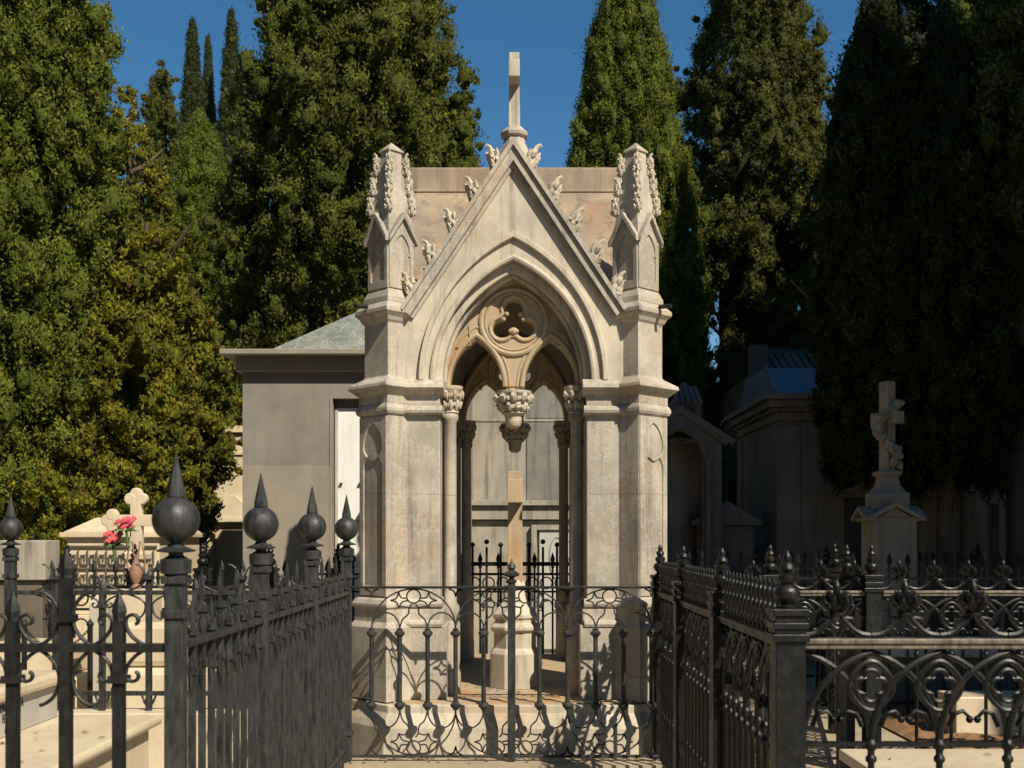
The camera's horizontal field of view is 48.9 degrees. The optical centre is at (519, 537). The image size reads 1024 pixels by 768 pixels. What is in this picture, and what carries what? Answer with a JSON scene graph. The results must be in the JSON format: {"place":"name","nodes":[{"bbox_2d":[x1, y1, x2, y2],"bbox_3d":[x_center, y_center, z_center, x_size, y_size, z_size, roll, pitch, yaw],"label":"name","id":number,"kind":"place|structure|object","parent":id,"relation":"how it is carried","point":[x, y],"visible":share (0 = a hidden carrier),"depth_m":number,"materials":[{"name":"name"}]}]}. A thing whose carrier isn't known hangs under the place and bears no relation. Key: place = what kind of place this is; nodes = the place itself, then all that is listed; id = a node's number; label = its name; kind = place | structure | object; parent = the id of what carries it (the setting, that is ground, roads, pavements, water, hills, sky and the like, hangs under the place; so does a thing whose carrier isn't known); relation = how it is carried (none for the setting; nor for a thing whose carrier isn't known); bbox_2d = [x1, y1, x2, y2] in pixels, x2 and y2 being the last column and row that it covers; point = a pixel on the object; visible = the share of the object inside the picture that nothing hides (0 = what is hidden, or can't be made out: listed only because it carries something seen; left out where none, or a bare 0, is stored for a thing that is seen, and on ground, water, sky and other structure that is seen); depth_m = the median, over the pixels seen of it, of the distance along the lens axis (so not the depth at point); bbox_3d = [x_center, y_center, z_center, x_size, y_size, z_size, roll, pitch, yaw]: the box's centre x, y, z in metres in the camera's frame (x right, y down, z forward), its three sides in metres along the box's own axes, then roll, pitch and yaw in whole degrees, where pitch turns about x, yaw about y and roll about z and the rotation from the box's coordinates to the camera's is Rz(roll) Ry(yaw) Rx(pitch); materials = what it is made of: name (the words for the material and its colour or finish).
{"place":"outdoors","nodes":[
{"label":"outdoors","id":0,"kind":"place"},
{"bbox_2d":[67,0,936,381],"label":"sky","id":1,"kind":"structure","parent":0,"point":[546,34],"materials":[{"name":"blue"}]},
{"bbox_2d":[215,628,1003,767],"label":"pavement","id":2,"kind":"structure","parent":0,"point":[817,730],"depth_m":9.18,"materials":[{"name":"beige stone"}]},
{"bbox_2d":[0,540,59,640],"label":"stone tomb","id":3,"kind":"object","parent":2,"relation":"on","point":[33,572],"visible":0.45,"depth_m":9.24,"materials":[{"name":"stone"}]},
{"bbox_2d":[0,638,86,707],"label":"stone tomb","id":4,"kind":"object","parent":2,"relation":"on","point":[38,661],"visible":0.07,"depth_m":8.58,"materials":[{"name":"beige stone"}]},
{"bbox_2d":[21,619,93,707],"bbox_3d":[-3.327,1.090,8.100,0.534,1.020,0.060,0,0,0],"label":"fence","id":5,"kind":"object","parent":2,"relation":"on","point":[90,625],"visible":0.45,"depth_m":8.09,"materials":[{"name":"metal"}]},
{"bbox_2d":[0,0,142,539],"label":"cypress tree","id":6,"kind":"object","parent":2,"relation":"on","point":[61,138],"visible":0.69,"depth_m":14.76,"materials":[{"name":"green plant"}]},
{"bbox_2d":[0,670,161,767],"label":"marble tomb","id":7,"kind":"object","parent":2,"relation":"on","point":[91,749],"visible":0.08,"depth_m":6.16,"materials":[{"name":"beige stone"}]},
{"bbox_2d":[0,548,163,767],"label":"scroll fence","id":8,"kind":"object","parent":2,"relation":"on","point":[13,678],"visible":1,"depth_m":3.76,"materials":[{"name":"metal"}]},
{"bbox_2d":[89,595,110,707],"bbox_3d":[-3.093,1.000,8.300,0.121,1.200,0.120,0,0,0],"label":"marker post","id":9,"kind":"object","parent":2,"relation":"on","point":[93,614],"visible":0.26,"depth_m":8.24,"materials":[{"name":"stone"}]},
{"bbox_2d":[2,394,224,558],"bbox_3d":[-5.574,-0.165,15.222,2.819,3.537,2.743,0,0,0],"label":"leafy shrub","id":10,"kind":"object","parent":2,"relation":"on","point":[98,489],"visible":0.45,"depth_m":14.57,"materials":[{"name":"green plant"}]},
{"bbox_2d":[101,488,151,585],"bbox_3d":[-3.366,0.580,9.900,0.614,2.039,0.340,0,0,0],"label":"budded cross","id":11,"kind":"object","parent":2,"relation":"on","point":[136,499],"visible":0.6,"depth_m":9.86,"materials":[{"name":"beige stone"}]},
{"bbox_2d":[100,530,122,561],"bbox_3d":[-3.532,0.070,9.752,0.191,0.277,0.204,0,0,-45],"label":"flower bunch","id":12,"kind":"object","parent":11,"relation":"attached to","point":[113,540],"visible":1,"depth_m":9.71,"materials":[{"name":"pink plant"}]},
{"bbox_2d":[114,516,138,546],"bbox_3d":[-3.393,-0.056,9.707,0.187,0.275,0.170,0,0,-37],"label":"flower bunch","id":13,"kind":"object","parent":11,"relation":"attached to","point":[126,522],"visible":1,"depth_m":9.69,"materials":[{"name":"pink plant"}]},
{"bbox_2d":[109,541,161,707],"bbox_3d":[-3.067,0.812,9.000,0.320,1.575,0.320,0,0,0],"label":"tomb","id":14,"kind":"object","parent":2,"relation":"on","point":[134,605],"visible":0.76,"depth_m":8.96,"materials":[{"name":"beige stone"}]},
{"bbox_2d":[59,518,215,659],"bbox_3d":[-4.538,0.685,13.350,1.394,1.830,1.940,0,0,0],"label":"chest tomb","id":15,"kind":"object","parent":2,"relation":"on","point":[85,541],"visible":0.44,"depth_m":12.56,"materials":[{"name":"beige stone"}]},
{"bbox_2d":[68,78,207,381],"bbox_3d":[-7.010,-3.236,19.941,2.557,9.672,2.589,0,0,-25],"label":"yellowing tree","id":16,"kind":"object","parent":2,"relation":"on","point":[153,174],"visible":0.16,"depth_m":19.83,"materials":[{"name":"green plant"}]},
{"bbox_2d":[61,220,242,550],"bbox_3d":[-5.065,-1.435,15.924,2.888,6.072,3.035,0,0,-39],"label":"yellowing tree","id":17,"kind":"object","parent":2,"relation":"on","point":[189,425],"visible":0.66,"depth_m":15.38,"materials":[{"name":"green plant"}]},
{"bbox_2d":[57,708,247,767],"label":"stone kerb","id":18,"kind":"structure","parent":2,"relation":"on","point":[156,746],"depth_m":7.38,"materials":[{"name":"beige stone"}]},
{"bbox_2d":[0,495,298,710],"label":"scroll fence","id":19,"kind":"object","parent":18,"relation":"on","point":[11,528],"visible":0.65,"depth_m":7.48,"materials":[{"name":"grey metal"}]},
{"bbox_2d":[126,622,206,707],"bbox_3d":[-2.759,1.125,8.700,0.728,0.950,0.200,0,0,0],"label":"stone tomb","id":20,"kind":"object","parent":2,"relation":"on","point":[138,662],"visible":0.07,"depth_m":8.65,"materials":[{"name":"beige stone"}]},
{"bbox_2d":[0,543,340,657],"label":"spear fence","id":21,"kind":"object","parent":2,"relation":"on","point":[202,561],"visible":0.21,"depth_m":9.29,"materials":[{"name":"metal"}]},
{"bbox_2d":[152,453,211,567],"bbox_3d":[-4.883,0.188,15.656,1.152,2.830,1.184,0,0,-25],"label":"leafy shrub","id":22,"kind":"object","parent":2,"relation":"on","point":[203,527],"visible":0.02,"depth_m":15.66,"materials":[{"name":"green plant"}]},
{"bbox_2d":[198,426,242,639],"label":"cream mausoleum","id":23,"kind":"structure","parent":2,"relation":"on","point":[225,544],"depth_m":17.50,"materials":[{"name":"paint"}]},
{"bbox_2d":[179,0,489,391],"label":"cypress tree","id":24,"kind":"object","parent":2,"relation":"on","point":[336,95],"visible":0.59,"depth_m":18.09,"materials":[{"name":"green plant"}]},
{"bbox_2d":[219,313,472,675],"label":"grey mausoleum","id":25,"kind":"structure","parent":2,"relation":"on","point":[301,428],"depth_m":13.00,"materials":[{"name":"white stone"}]},
{"bbox_2d":[319,552,568,653],"bbox_3d":[-0.601,0.865,11.700,3.201,1.430,0.033,0,0,0],"label":"spear fence","id":26,"kind":"object","parent":2,"relation":"on","point":[534,558],"visible":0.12,"depth_m":11.69,"materials":[{"name":"black metal"}]},
{"bbox_2d":[344,758,662,767],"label":"threshold","id":27,"kind":"object","parent":2,"relation":"on","point":[506,763],"visible":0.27,"depth_m":7.42,"materials":[{"name":"beige stone"}]},
{"bbox_2d":[348,52,678,754],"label":"gothic mausoleum","id":28,"kind":"structure","parent":2,"relation":"on","point":[512,264],"depth_m":7.98,"materials":[{"name":"stone"}]},
{"bbox_2d":[490,471,537,689],"bbox_3d":[-0.036,0.316,8.620,0.382,1.645,0.391,0,0,-44],"label":"cross monument","id":29,"kind":"object","parent":28,"relation":"on","point":[526,625],"visible":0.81,"depth_m":8.49,"materials":[{"name":"stone"}]},
{"bbox_2d":[461,539,568,653],"bbox_3d":[0.020,0.807,11.200,1.589,1.586,0.049,0,0,0],"label":"ball top railing","id":30,"kind":"object","parent":2,"relation":"on","point":[486,563],"visible":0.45,"depth_m":11.19,"materials":[{"name":"black metal"}]},
{"bbox_2d":[472,371,568,653],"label":"mausoleum","id":31,"kind":"structure","parent":2,"relation":"on","point":[535,460],"depth_m":14.29,"materials":[{"name":"grey stone"}]},
{"bbox_2d":[539,530,568,648],"bbox_3d":[0.465,0.651,14.174,0.440,1.498,0.048,0,0,0],"label":"door","id":32,"kind":"structure","parent":31,"relation":"in","point":[548,535],"depth_m":14.15,"materials":[{"name":"white metal"}]},
{"bbox_2d":[561,0,718,436],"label":"cypress tree","id":33,"kind":"object","parent":2,"relation":"on","point":[627,99],"visible":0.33,"depth_m":20.32,"materials":[{"name":"green plant"}]},
{"bbox_2d":[667,382,735,669],"bbox_3d":[1.907,-0.158,13.770,1.360,3.515,1.260,0,0,0],"label":"gothic shrine","id":34,"kind":"object","parent":2,"relation":"on","point":[694,473],"visible":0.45,"depth_m":13.51,"materials":[{"name":"grey stone"}]},
{"bbox_2d":[688,500,761,639],"bbox_3d":[2.490,0.575,14.400,0.840,2.050,1.720,0,0,0],"label":"gabled tomb","id":35,"kind":"object","parent":2,"relation":"on","point":[738,529],"visible":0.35,"depth_m":13.60,"materials":[{"name":"grey stone"}]},
{"bbox_2d":[673,0,837,458],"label":"conifer tree","id":36,"kind":"object","parent":2,"relation":"on","point":[757,125],"visible":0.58,"depth_m":24.84,"materials":[{"name":"green plant"}]},
{"bbox_2d":[723,345,818,485],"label":"tiled mausoleum","id":37,"kind":"structure","parent":2,"relation":"on","point":[759,356],"depth_m":18.06,"materials":[{"name":"grey stone"}]},
{"bbox_2d":[690,544,883,767],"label":"cast iron fence","id":38,"kind":"object","parent":2,"relation":"on","point":[871,589],"visible":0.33,"depth_m":7.59,"materials":[{"name":"black metal"}]},
{"bbox_2d":[674,542,986,688],"bbox_3d":[3.050,0.823,11.800,3.632,1.555,0.132,0,0,0],"label":"spear fence","id":39,"kind":"object","parent":2,"relation":"on","point":[755,556],"visible":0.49,"depth_m":11.79,"materials":[{"name":"black metal"}]},
{"bbox_2d":[820,543,856,767],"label":"bar fence","id":40,"kind":"object","parent":2,"relation":"on","point":[828,692],"visible":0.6,"depth_m":7.75,"materials":[{"name":"grey metal"}]},
{"bbox_2d":[724,364,988,665],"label":"corniced mausoleum","id":41,"kind":"structure","parent":2,"relation":"on","point":[786,496],"depth_m":14.06,"materials":[{"name":"beige stone"}]},
{"bbox_2d":[845,498,864,607],"bbox_3d":[4.455,0.550,14.044,0.800,2.100,0.028,0,0,0],"label":"door","id":42,"kind":"structure","parent":41,"relation":"in","point":[852,529],"depth_m":14.03,"materials":[{"name":"brown metal"}]},
{"bbox_2d":[790,0,928,504],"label":"cypress tree","id":43,"kind":"object","parent":2,"relation":"on","point":[862,264],"visible":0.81,"depth_m":12.42,"materials":[{"name":"green plant"}]},
{"bbox_2d":[851,381,926,690],"bbox_3d":[3.585,0.038,10.950,0.580,3.123,0.620,0,0,3],"label":"garlanded cross","id":44,"kind":"object","parent":2,"relation":"on","point":[887,516],"visible":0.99,"depth_m":10.84,"materials":[{"name":"stone"}]},
{"bbox_2d":[822,0,970,117],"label":"cypress tree","id":45,"kind":"object","parent":2,"relation":"on","point":[916,19],"depth_m":26.45,"materials":[{"name":"green plant"}]},
{"bbox_2d":[776,553,1023,713],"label":"spear fence","id":46,"kind":"object","parent":2,"relation":"on","point":[980,578],"visible":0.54,"depth_m":9.89,"materials":[{"name":"black metal"}]},
{"bbox_2d":[805,579,1023,767],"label":"cast iron fence","id":47,"kind":"object","parent":2,"relation":"on","point":[904,602],"visible":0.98,"depth_m":3.99,"materials":[{"name":"black metal"}]},
{"bbox_2d":[839,749,1023,767],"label":"marble slab tomb","id":48,"kind":"object","parent":2,"relation":"on","point":[924,758],"visible":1,"depth_m":6.71,"materials":[{"name":"beige stone"}]},
{"bbox_2d":[855,704,1023,748],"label":"soil","id":49,"kind":"structure","parent":2,"relation":"on","point":[905,729],"depth_m":8.99,"materials":[{"name":"brown soil"}]},
{"bbox_2d":[857,636,1023,708],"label":"tomb","id":50,"kind":"object","parent":2,"relation":"on","point":[971,657],"visible":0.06,"depth_m":10.35,"materials":[{"name":"grey stone"}]},
{"bbox_2d":[872,0,1023,635],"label":"cypress tree","id":51,"kind":"object","parent":2,"relation":"on","point":[963,392],"visible":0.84,"depth_m":12.01,"materials":[{"name":"green plant"}]},
{"bbox_2d":[882,560,1023,748],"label":"cast iron fence","id":52,"kind":"object","parent":2,"relation":"on","point":[934,571],"visible":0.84,"depth_m":7.61,"materials":[{"name":"black metal"}]},
{"bbox_2d":[946,0,982,39],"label":"cypress tree","id":53,"kind":"object","parent":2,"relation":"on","point":[964,5],"depth_m":20.35,"materials":[{"name":"green plant"}]},
{"bbox_2d":[938,691,1023,735],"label":"stone kerb block","id":54,"kind":"structure","parent":2,"relation":"on","point":[970,703],"depth_m":8.90,"materials":[{"name":"beige stone"}]},
{"bbox_2d":[947,0,1023,637],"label":"cypress tree","id":55,"kind":"object","parent":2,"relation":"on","point":[996,31],"visible":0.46,"depth_m":12.16,"materials":[{"name":"green plant"}]},
{"bbox_2d":[989,487,1005,627],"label":"tomb house","id":56,"kind":"structure","parent":2,"relation":"on","point":[997,528],"depth_m":19.98,"materials":[{"name":"stone"}]},
{"bbox_2d":[989,504,998,627],"bbox_3d":[8.077,0.500,19.995,0.840,2.200,0.030,0,0,0],"label":"door","id":57,"kind":"structure","parent":56,"relation":"in","point":[993,508],"depth_m":19.98,"materials":[{"name":"brown metal"}]},
{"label":"stone kerb","id":58,"kind":"structure","parent":2,"relation":"on","visible":0},
{"bbox_2d":[151,452,357,767],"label":"ball post fence","id":59,"kind":"object","parent":58,"relation":"on","point":[296,645],"visible":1,"depth_m":4.98,"materials":[{"name":"grey metal"}]},
{"bbox_2d":[352,559,658,760],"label":"iron gate","id":60,"kind":"structure","parent":59,"relation":"attached to","point":[511,573],"depth_m":7.49,"materials":[{"name":"black metal"}]},
{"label":"stone kerb","id":61,"kind":"structure","parent":2,"relation":"on","visible":0},
{"bbox_2d":[649,544,809,767],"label":"cast iron fence","id":62,"kind":"object","parent":61,"relation":"on","point":[708,719],"visible":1,"depth_m":5.17,"materials":[{"name":"black metal"}]},
{"label":"ground","id":63,"kind":"structure","parent":0,"visible":0},
{"bbox_2d":[131,59,187,238],"bbox_3d":[-12.507,-7.715,39.979,3.866,18.631,3.863,0,0,0],"label":"conifer tree","id":64,"kind":"object","parent":63,"relation":"on","point":[162,122],"visible":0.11,"depth_m":39.63,"materials":[{"name":"green plant"}]},
{"bbox_2d":[178,15,206,136],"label":"slim cypress","id":65,"kind":"object","parent":63,"relation":"on","point":[192,93],"visible":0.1,"depth_m":41.80,"materials":[{"name":"green plant"}]},
{"bbox_2d":[139,105,252,425],"bbox_3d":[-8.433,-4.955,30.108,4.300,13.111,4.625,0,0,0],"label":"cypress tree","id":66,"kind":"object","parent":63,"relation":"on","point":[197,165],"visible":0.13,"depth_m":29.22,"materials":[{"name":"green plant"}]},
{"bbox_2d":[201,32,216,131],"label":"slim cypress","id":67,"kind":"object","parent":63,"relation":"on","point":[208,81],"visible":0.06,"depth_m":42.45,"materials":[{"name":"green plant"}]},
{"bbox_2d":[214,6,244,180],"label":"slim cypress","id":68,"kind":"object","parent":63,"relation":"on","point":[231,30],"visible":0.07,"depth_m":40.72,"materials":[{"name":"green plant"}]}
]}

